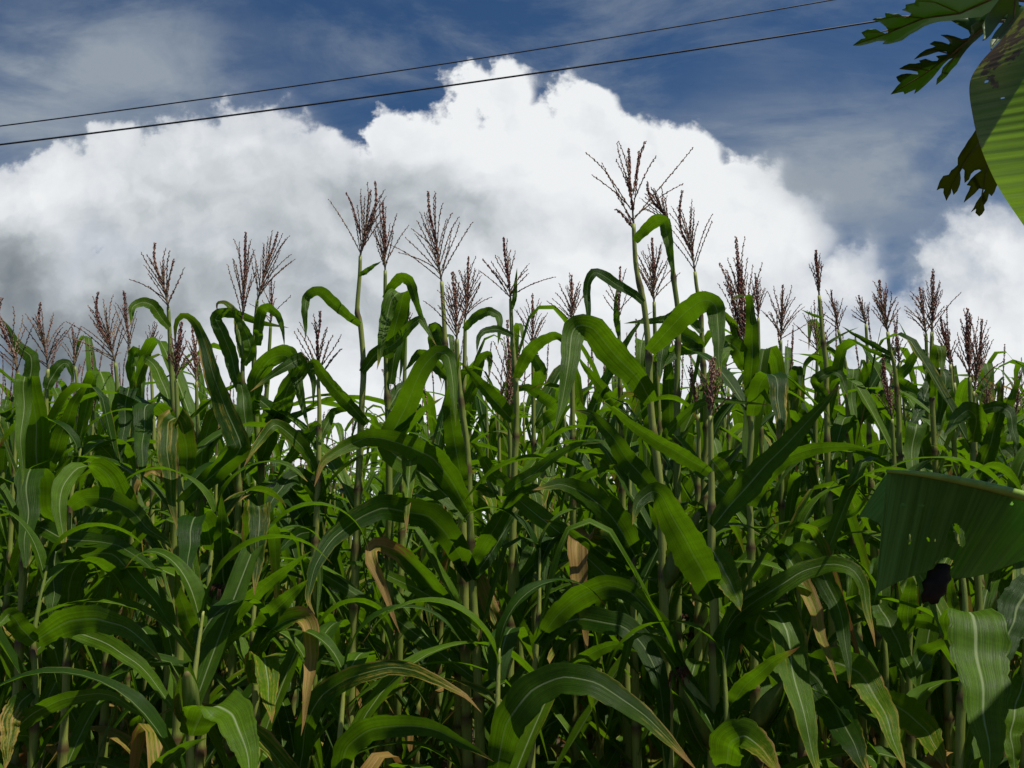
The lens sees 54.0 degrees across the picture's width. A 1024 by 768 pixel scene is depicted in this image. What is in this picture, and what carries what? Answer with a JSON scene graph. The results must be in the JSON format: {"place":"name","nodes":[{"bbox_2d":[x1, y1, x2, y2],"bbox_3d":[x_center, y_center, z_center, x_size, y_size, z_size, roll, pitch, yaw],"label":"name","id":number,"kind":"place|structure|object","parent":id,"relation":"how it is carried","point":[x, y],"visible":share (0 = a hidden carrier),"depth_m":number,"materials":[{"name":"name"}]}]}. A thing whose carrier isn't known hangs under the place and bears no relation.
{"place":"outdoors","nodes":[
{"label":"outdoors","id":0,"kind":"place"},
{"bbox_2d":[0,0,832,126],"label":"overhead wire","id":1,"kind":"object","parent":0,"point":[416,67],"visible":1,"depth_m":9.88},
{"bbox_2d":[0,15,909,145],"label":"overhead wire","id":2,"kind":"object","parent":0,"point":[437,86],"visible":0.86,"depth_m":9.42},
{"bbox_2d":[24,571,923,767],"bbox_3d":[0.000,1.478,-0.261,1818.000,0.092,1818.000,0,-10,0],"label":"ground","id":3,"kind":"structure","parent":0,"point":[558,742],"depth_m":8.37,"materials":[{"name":"soil"}]},
{"bbox_2d":[0,337,36,748],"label":"corn plant","id":4,"kind":"object","parent":3,"relation":"on","point":[4,463],"visible":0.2,"depth_m":3.98,"materials":[{"name":"green plant"}]},
{"bbox_2d":[0,408,75,766],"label":"corn plant","id":5,"kind":"object","parent":3,"relation":"on","point":[7,528],"visible":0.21,"depth_m":3.51,"materials":[{"name":"green plant"}]},
{"bbox_2d":[7,327,98,767],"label":"corn plant","id":6,"kind":"object","parent":3,"relation":"on","point":[54,391],"visible":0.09,"depth_m":3.88,"materials":[{"name":"green plant"}]},
{"bbox_2d":[0,338,159,767],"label":"corn plant","id":7,"kind":"object","parent":3,"relation":"on","point":[155,629],"visible":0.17,"depth_m":3.07,"materials":[{"name":"green plant"}]},
{"bbox_2d":[0,297,162,766],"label":"corn plant","id":8,"kind":"object","parent":3,"relation":"on","point":[32,425],"visible":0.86,"depth_m":2.65,"materials":[{"name":"green plant"}]},
{"bbox_2d":[16,335,149,686],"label":"corn plant","id":9,"kind":"object","parent":3,"relation":"on","point":[100,429],"visible":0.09,"depth_m":4.98,"materials":[{"name":"green plant"}]},
{"bbox_2d":[6,352,167,767],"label":"corn plant","id":10,"kind":"object","parent":3,"relation":"on","point":[82,683],"visible":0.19,"depth_m":3.44,"materials":[{"name":"green plant"}]},
{"bbox_2d":[0,302,195,767],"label":"corn plant","id":11,"kind":"object","parent":3,"relation":"on","point":[59,441],"visible":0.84,"depth_m":2.93,"materials":[{"name":"green plant"}]},
{"bbox_2d":[2,327,210,752],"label":"corn plant","id":12,"kind":"object","parent":3,"relation":"on","point":[97,407],"visible":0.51,"depth_m":3.76,"materials":[{"name":"green plant"}]},
{"bbox_2d":[0,408,215,767],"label":"corn plant","id":13,"kind":"object","parent":3,"relation":"on","point":[43,493],"visible":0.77,"depth_m":2.50,"materials":[{"name":"green plant"}]},
{"bbox_2d":[0,508,234,767],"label":"corn plant","id":14,"kind":"object","parent":3,"relation":"on","point":[96,626],"visible":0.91,"depth_m":2.13,"materials":[{"name":"green plant"}]},
{"bbox_2d":[0,354,241,767],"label":"corn plant","id":15,"kind":"object","parent":3,"relation":"on","point":[127,474],"visible":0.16,"depth_m":3.22,"materials":[{"name":"green plant"}]},
{"bbox_2d":[1,291,262,767],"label":"corn plant","id":16,"kind":"object","parent":3,"relation":"on","point":[100,660],"visible":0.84,"depth_m":2.98,"materials":[{"name":"green plant"}]},
{"bbox_2d":[0,420,265,767],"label":"corn plant","id":17,"kind":"object","parent":3,"relation":"on","point":[158,704],"visible":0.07,"depth_m":3.57,"materials":[{"name":"green plant"}]},
{"bbox_2d":[26,291,252,763],"bbox_3d":[-1.343,0.882,3.450,0.625,2.461,0.774,-10,-14,44],"label":"corn plant","id":18,"kind":"object","parent":3,"relation":"on","point":[132,359],"visible":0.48,"depth_m":3.52,"materials":[{"name":"green plant"}]},
{"bbox_2d":[0,460,323,767],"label":"corn plant","id":19,"kind":"object","parent":3,"relation":"on","point":[219,542],"visible":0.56,"depth_m":2.32,"materials":[{"name":"green plant"}]},
{"bbox_2d":[0,523,326,767],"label":"corn plant","id":20,"kind":"object","parent":3,"relation":"on","point":[231,715],"visible":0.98,"depth_m":1.95,"materials":[{"name":"green plant"}]},
{"bbox_2d":[94,321,244,747],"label":"corn plant","id":21,"kind":"object","parent":3,"relation":"on","point":[141,686],"visible":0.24,"depth_m":3.99,"materials":[{"name":"green plant"}]},
{"bbox_2d":[86,424,311,767],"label":"corn plant","id":22,"kind":"object","parent":3,"relation":"on","point":[215,684],"visible":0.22,"depth_m":3.50,"materials":[{"name":"green plant"}]},
{"bbox_2d":[3,313,394,767],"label":"corn plant","id":23,"kind":"object","parent":3,"relation":"on","point":[179,449],"visible":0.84,"depth_m":2.61,"materials":[{"name":"green plant"}]},
{"bbox_2d":[15,326,383,762],"bbox_3d":[-0.967,0.941,3.235,1.197,2.271,0.617,0,-10,0],"label":"corn plant","id":24,"kind":"object","parent":3,"relation":"on","point":[190,407],"visible":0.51,"depth_m":3.22,"materials":[{"name":"green plant"}]},
{"bbox_2d":[28,242,396,767],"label":"corn plant","id":25,"kind":"object","parent":3,"relation":"on","point":[144,411],"visible":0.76,"depth_m":2.79,"materials":[{"name":"green plant"}]},
{"bbox_2d":[64,499,369,767],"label":"corn plant","id":26,"kind":"object","parent":3,"relation":"on","point":[269,677],"visible":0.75,"depth_m":2.19,"materials":[{"name":"green plant"}]},
{"bbox_2d":[139,232,382,767],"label":"corn plant","id":27,"kind":"object","parent":3,"relation":"on","point":[246,346],"visible":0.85,"depth_m":3.06,"materials":[{"name":"green plant"}]},
{"bbox_2d":[63,311,461,767],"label":"corn plant","id":28,"kind":"object","parent":3,"relation":"on","point":[319,428],"visible":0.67,"depth_m":2.90,"materials":[{"name":"green plant"}]},
{"bbox_2d":[113,281,423,767],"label":"corn plant","id":29,"kind":"object","parent":3,"relation":"on","point":[266,395],"visible":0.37,"depth_m":3.41,"materials":[{"name":"green plant"}]},
{"bbox_2d":[113,230,430,762],"bbox_3d":[-0.712,0.770,3.058,1.110,2.547,0.617,0,-10,0],"label":"corn plant","id":30,"kind":"object","parent":3,"relation":"on","point":[262,372],"visible":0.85,"depth_m":3.08,"materials":[{"name":"green plant"}]},
{"bbox_2d":[240,411,372,767],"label":"corn plant","id":31,"kind":"object","parent":3,"relation":"on","point":[323,672],"visible":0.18,"depth_m":3.11,"materials":[{"name":"green plant"}]},
{"bbox_2d":[262,454,383,746],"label":"corn plant","id":32,"kind":"object","parent":3,"relation":"on","point":[300,596],"visible":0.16,"depth_m":3.48,"materials":[{"name":"green plant"}]},
{"bbox_2d":[122,604,555,767],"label":"corn plant","id":33,"kind":"object","parent":3,"relation":"on","point":[365,729],"visible":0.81,"depth_m":2.05,"materials":[{"name":"green plant"}]},
{"bbox_2d":[220,312,485,767],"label":"corn plant","id":34,"kind":"object","parent":3,"relation":"on","point":[452,574],"visible":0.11,"depth_m":3.34,"materials":[{"name":"green plant"}]},
{"bbox_2d":[233,181,501,767],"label":"corn plant","id":35,"kind":"object","parent":3,"relation":"on","point":[347,403],"visible":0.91,"depth_m":2.90,"materials":[{"name":"green plant"}]},
{"bbox_2d":[289,418,447,767],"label":"corn plant","id":36,"kind":"object","parent":3,"relation":"on","point":[346,544],"visible":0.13,"depth_m":3.88,"materials":[{"name":"green plant"}]},
{"bbox_2d":[230,201,515,767],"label":"corn plant","id":37,"kind":"object","parent":3,"relation":"on","point":[395,311],"visible":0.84,"depth_m":3.01,"materials":[{"name":"green plant"}]},
{"bbox_2d":[355,385,414,766],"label":"corn plant","id":38,"kind":"object","parent":3,"relation":"on","point":[381,523],"visible":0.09,"depth_m":4.33,"materials":[{"name":"green plant"}]},
{"bbox_2d":[221,598,548,767],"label":"corn plant","id":39,"kind":"object","parent":3,"relation":"on","point":[326,692],"visible":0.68,"depth_m":2.06,"materials":[{"name":"green plant"}]},
{"bbox_2d":[276,369,519,766],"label":"corn plant","id":40,"kind":"object","parent":3,"relation":"on","point":[373,418],"visible":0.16,"depth_m":3.54,"materials":[{"name":"green plant"}]},
{"bbox_2d":[362,380,457,716],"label":"corn plant","id":41,"kind":"object","parent":3,"relation":"on","point":[377,488],"visible":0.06,"depth_m":4.74,"materials":[{"name":"green plant"}]},
{"bbox_2d":[383,371,453,765],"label":"corn plant","id":42,"kind":"object","parent":3,"relation":"on","point":[438,438],"visible":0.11,"depth_m":4.82,"materials":[{"name":"green plant"}]},
{"bbox_2d":[332,430,523,767],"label":"corn plant","id":43,"kind":"object","parent":3,"relation":"on","point":[436,705],"visible":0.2,"depth_m":3.49,"materials":[{"name":"green plant"}]},
{"bbox_2d":[342,387,520,767],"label":"corn plant","id":44,"kind":"object","parent":3,"relation":"on","point":[420,686],"visible":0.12,"depth_m":3.96,"materials":[{"name":"green plant"}]},
{"bbox_2d":[344,256,551,767],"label":"corn plant","id":45,"kind":"object","parent":3,"relation":"on","point":[469,389],"visible":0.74,"depth_m":3.10,"materials":[{"name":"green plant"}]},
{"bbox_2d":[299,271,605,767],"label":"corn plant","id":46,"kind":"object","parent":3,"relation":"on","point":[442,477],"visible":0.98,"depth_m":2.58,"materials":[{"name":"green plant"}]},
{"bbox_2d":[362,334,567,767],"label":"corn plant","id":47,"kind":"object","parent":3,"relation":"on","point":[477,427],"visible":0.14,"depth_m":4.51,"materials":[{"name":"green plant"}]},
{"bbox_2d":[407,341,545,718],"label":"corn plant","id":48,"kind":"object","parent":3,"relation":"on","point":[482,408],"visible":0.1,"depth_m":4.95,"materials":[{"name":"green plant"}]},
{"bbox_2d":[378,345,588,752],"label":"corn plant","id":49,"kind":"object","parent":3,"relation":"on","point":[502,575],"visible":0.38,"depth_m":3.96,"materials":[{"name":"green plant"}]},
{"bbox_2d":[471,323,539,714],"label":"corn plant","id":50,"kind":"object","parent":3,"relation":"on","point":[518,327],"visible":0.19,"depth_m":4.53,"materials":[{"name":"green plant"}]},
{"bbox_2d":[373,191,645,767],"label":"corn plant","id":51,"kind":"object","parent":3,"relation":"on","point":[438,332],"visible":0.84,"depth_m":2.84,"materials":[{"name":"green plant"}]},
{"bbox_2d":[382,237,638,767],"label":"corn plant","id":52,"kind":"object","parent":3,"relation":"on","point":[498,403],"visible":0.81,"depth_m":2.92,"materials":[{"name":"green plant"}]},
{"bbox_2d":[410,293,645,767],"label":"corn plant","id":53,"kind":"object","parent":3,"relation":"on","point":[543,397],"visible":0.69,"depth_m":3.64,"materials":[{"name":"green plant"}]},
{"bbox_2d":[452,379,603,760],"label":"corn plant","id":54,"kind":"object","parent":3,"relation":"on","point":[551,752],"visible":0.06,"depth_m":4.47,"materials":[{"name":"green plant"}]},
{"bbox_2d":[364,578,694,767],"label":"corn plant","id":55,"kind":"object","parent":3,"relation":"on","point":[522,710],"visible":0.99,"depth_m":1.87,"materials":[{"name":"green plant"}]},
{"bbox_2d":[383,506,685,767],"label":"corn plant","id":56,"kind":"object","parent":3,"relation":"on","point":[569,607],"visible":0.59,"depth_m":2.33,"materials":[{"name":"green plant"}]},
{"bbox_2d":[406,272,667,767],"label":"corn plant","id":57,"kind":"object","parent":3,"relation":"on","point":[611,755],"visible":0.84,"depth_m":3.20,"materials":[{"name":"green plant"}]},
{"bbox_2d":[451,353,627,767],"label":"corn plant","id":58,"kind":"object","parent":3,"relation":"on","point":[554,513],"visible":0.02,"depth_m":4.10,"materials":[{"name":"green plant"}]},
{"bbox_2d":[440,319,688,767],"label":"corn plant","id":59,"kind":"object","parent":3,"relation":"on","point":[563,704],"visible":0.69,"depth_m":2.95,"materials":[{"name":"green plant"}]},
{"bbox_2d":[525,351,642,763],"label":"corn plant","id":60,"kind":"object","parent":3,"relation":"on","point":[560,640],"visible":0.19,"depth_m":3.41,"materials":[{"name":"green plant"}]},
{"bbox_2d":[518,365,694,767],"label":"corn plant","id":61,"kind":"object","parent":3,"relation":"on","point":[585,463],"visible":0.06,"depth_m":4.12,"materials":[{"name":"green plant"}]},
{"bbox_2d":[464,394,788,767],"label":"corn plant","id":62,"kind":"object","parent":3,"relation":"on","point":[585,551],"visible":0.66,"depth_m":2.53,"materials":[{"name":"green plant"}]},
{"bbox_2d":[548,141,744,767],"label":"corn plant","id":63,"kind":"object","parent":3,"relation":"on","point":[614,355],"visible":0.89,"depth_m":2.51,"materials":[{"name":"green plant"}]},
{"bbox_2d":[505,266,796,767],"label":"corn plant","id":64,"kind":"object","parent":3,"relation":"on","point":[602,390],"visible":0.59,"depth_m":3.31,"materials":[{"name":"green plant"}]},
{"bbox_2d":[523,181,789,767],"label":"corn plant","id":65,"kind":"object","parent":3,"relation":"on","point":[682,430],"visible":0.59,"depth_m":2.94,"materials":[{"name":"green plant"}]},
{"bbox_2d":[555,237,766,767],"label":"corn plant","id":66,"kind":"object","parent":3,"relation":"on","point":[666,409],"visible":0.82,"depth_m":3.11,"materials":[{"name":"green plant"}]},
{"bbox_2d":[637,399,689,767],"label":"corn plant","id":67,"kind":"object","parent":3,"relation":"on","point":[650,586],"visible":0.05,"depth_m":3.54,"materials":[{"name":"green plant"}]},
{"bbox_2d":[557,190,823,753],"bbox_3d":[0.515,0.716,3.051,0.803,2.650,0.689,-6,-12,30],"label":"corn plant","id":68,"kind":"object","parent":3,"relation":"on","point":[692,340],"visible":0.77,"depth_m":3.04,"materials":[{"name":"green plant"}]},
{"bbox_2d":[562,340,827,758],"bbox_3d":[0.641,0.970,3.905,0.290,2.466,1.296,10,-14,-44],"label":"corn plant","id":69,"kind":"object","parent":3,"relation":"on","point":[688,486],"visible":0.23,"depth_m":3.95,"materials":[{"name":"green plant"}]},
{"bbox_2d":[536,357,874,767],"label":"corn plant","id":70,"kind":"object","parent":3,"relation":"on","point":[709,571],"visible":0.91,"depth_m":2.09,"materials":[{"name":"green plant"}]},
{"bbox_2d":[642,355,772,757],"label":"corn plant","id":71,"kind":"object","parent":3,"relation":"on","point":[762,503],"visible":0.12,"depth_m":3.11,"materials":[{"name":"green plant"}]},
{"bbox_2d":[586,365,834,767],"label":"corn plant","id":72,"kind":"object","parent":3,"relation":"on","point":[699,607],"visible":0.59,"depth_m":2.91,"materials":[{"name":"green plant"}]},
{"bbox_2d":[662,308,789,718],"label":"corn plant","id":73,"kind":"object","parent":3,"relation":"on","point":[718,448],"visible":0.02,"depth_m":4.87,"materials":[{"name":"green plant"}]},
{"bbox_2d":[618,236,875,767],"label":"corn plant","id":74,"kind":"object","parent":3,"relation":"on","point":[750,358],"visible":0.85,"depth_m":2.69,"materials":[{"name":"green plant"}]},
{"bbox_2d":[644,325,859,754],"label":"corn plant","id":75,"kind":"object","parent":3,"relation":"on","point":[756,512],"visible":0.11,"depth_m":4.39,"materials":[{"name":"green plant"}]},
{"bbox_2d":[624,284,879,764],"bbox_3d":[0.834,0.880,3.338,1.112,2.427,0.596,0,-10,0],"label":"corn plant","id":76,"kind":"object","parent":3,"relation":"on","point":[793,406],"visible":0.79,"depth_m":3.37,"materials":[{"name":"green plant"}]},
{"bbox_2d":[637,273,867,767],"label":"corn plant","id":77,"kind":"object","parent":3,"relation":"on","point":[758,303],"visible":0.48,"depth_m":3.65,"materials":[{"name":"green plant"}]},
{"bbox_2d":[603,584,930,767],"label":"corn plant","id":78,"kind":"object","parent":3,"relation":"on","point":[730,739],"visible":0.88,"depth_m":2.01,"materials":[{"name":"green plant"}]},
{"bbox_2d":[677,456,905,767],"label":"corn plant","id":79,"kind":"object","parent":3,"relation":"on","point":[826,670],"visible":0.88,"depth_m":2.04,"materials":[{"name":"green plant"}]},
{"bbox_2d":[681,541,958,767],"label":"corn plant","id":80,"kind":"object","parent":3,"relation":"on","point":[917,720],"visible":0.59,"depth_m":2.17,"materials":[{"name":"green plant"}]},
{"bbox_2d":[688,250,957,767],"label":"corn plant","id":81,"kind":"object","parent":3,"relation":"on","point":[842,423],"visible":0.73,"depth_m":3.05,"materials":[{"name":"green plant"}]},
{"bbox_2d":[686,300,969,767],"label":"corn plant","id":82,"kind":"object","parent":3,"relation":"on","point":[797,374],"visible":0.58,"depth_m":3.52,"materials":[{"name":"green plant"}]},
{"bbox_2d":[806,319,869,767],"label":"corn plant","id":83,"kind":"object","parent":3,"relation":"on","point":[836,476],"visible":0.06,"depth_m":4.52,"materials":[{"name":"green plant"}]},
{"bbox_2d":[732,295,960,744],"bbox_3d":[1.397,0.922,3.706,1.167,2.471,0.646,0,-10,0],"label":"corn plant","id":84,"kind":"object","parent":3,"relation":"on","point":[870,420],"visible":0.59,"depth_m":3.62,"materials":[{"name":"green plant"}]},
{"bbox_2d":[739,289,958,767],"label":"corn plant","id":85,"kind":"object","parent":3,"relation":"on","point":[854,404],"visible":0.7,"depth_m":3.40,"materials":[{"name":"green plant"}]},
{"bbox_2d":[749,357,956,767],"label":"corn plant","id":86,"kind":"object","parent":3,"relation":"on","point":[917,443],"visible":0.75,"depth_m":2.90,"materials":[{"name":"green plant"}]},
{"bbox_2d":[822,337,917,767],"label":"corn plant","id":87,"kind":"object","parent":3,"relation":"on","point":[882,451],"visible":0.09,"depth_m":3.94,"materials":[{"name":"green plant"}]},
{"bbox_2d":[728,333,1021,761],"bbox_3d":[1.322,0.969,3.422,1.292,2.280,0.358,2,-10,-11],"label":"corn plant","id":88,"kind":"object","parent":3,"relation":"on","point":[879,404],"visible":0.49,"depth_m":3.44,"materials":[{"name":"green plant"}]},
{"bbox_2d":[768,269,1007,767],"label":"corn plant","id":89,"kind":"object","parent":3,"relation":"on","point":[937,355],"visible":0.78,"depth_m":2.97,"materials":[{"name":"green plant"}]},
{"bbox_2d":[808,458,978,767],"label":"corn plant","id":90,"kind":"object","parent":3,"relation":"on","point":[929,644],"visible":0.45,"depth_m":2.53,"materials":[{"name":"green plant"}]},
{"bbox_2d":[768,462,1021,767],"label":"corn plant","id":91,"kind":"object","parent":3,"relation":"on","point":[978,644],"visible":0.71,"depth_m":1.84,"materials":[{"name":"green plant"}]},
{"bbox_2d":[789,313,1006,756],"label":"corn plant","id":92,"kind":"object","parent":3,"relation":"on","point":[930,710],"visible":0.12,"depth_m":4.06,"materials":[{"name":"green plant"}]},
{"bbox_2d":[792,279,1023,767],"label":"corn plant","id":93,"kind":"object","parent":3,"relation":"on","point":[862,710],"visible":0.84,"depth_m":3.06,"materials":[{"name":"green plant"}]},
{"bbox_2d":[793,287,1023,767],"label":"corn plant","id":94,"kind":"object","parent":3,"relation":"on","point":[921,395],"visible":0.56,"depth_m":3.23,"materials":[{"name":"green plant"}]},
{"bbox_2d":[809,445,1023,767],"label":"corn plant","id":95,"kind":"object","parent":3,"relation":"on","point":[1010,602],"visible":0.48,"depth_m":2.00,"materials":[{"name":"green plant"}]},
{"bbox_2d":[828,319,1023,758],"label":"corn plant","id":96,"kind":"object","parent":3,"relation":"on","point":[987,447],"visible":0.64,"depth_m":2.87,"materials":[{"name":"green plant"}]},
{"bbox_2d":[843,318,1023,767],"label":"corn plant","id":97,"kind":"object","parent":3,"relation":"on","point":[952,446],"visible":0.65,"depth_m":3.11,"materials":[{"name":"green plant"}]},
{"bbox_2d":[853,0,1023,215],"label":"papaya tree","id":98,"kind":"object","parent":3,"relation":"on","point":[976,19],"visible":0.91,"depth_m":2.30,"materials":[{"name":"green plant"}]},
{"bbox_2d":[856,10,1023,604],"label":"banana plant","id":99,"kind":"object","parent":3,"relation":"on","point":[986,517],"visible":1,"depth_m":1.49,"materials":[{"name":"green plant"}]},
{"bbox_2d":[856,307,1023,767],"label":"corn plant","id":100,"kind":"object","parent":3,"relation":"on","point":[972,413],"visible":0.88,"depth_m":2.79,"materials":[{"name":"green plant"}]},
{"bbox_2d":[878,377,1021,765],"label":"corn plant","id":101,"kind":"object","parent":3,"relation":"on","point":[1007,450],"visible":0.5,"depth_m":3.55,"materials":[{"name":"green plant"}]},
{"bbox_2d":[928,305,1007,757],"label":"corn plant","id":102,"kind":"object","parent":3,"relation":"on","point":[961,390],"visible":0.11,"depth_m":4.01,"materials":[{"name":"green plant"}]},
{"bbox_2d":[972,324,1019,678],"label":"corn plant","id":103,"kind":"object","parent":3,"relation":"on","point":[986,368],"visible":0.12,"depth_m":4.78,"materials":[{"name":"green plant"}]},
{"bbox_2d":[0,397,1023,737],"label":"corn field","id":104,"kind":"structure","parent":0,"point":[340,435],"depth_m":9.10,"materials":[{"name":"green plant"}]},
{"bbox_2d":[0,0,1023,560],"label":"sky","id":105,"kind":"structure","parent":0,"point":[802,144],"materials":[{"name":"white"}]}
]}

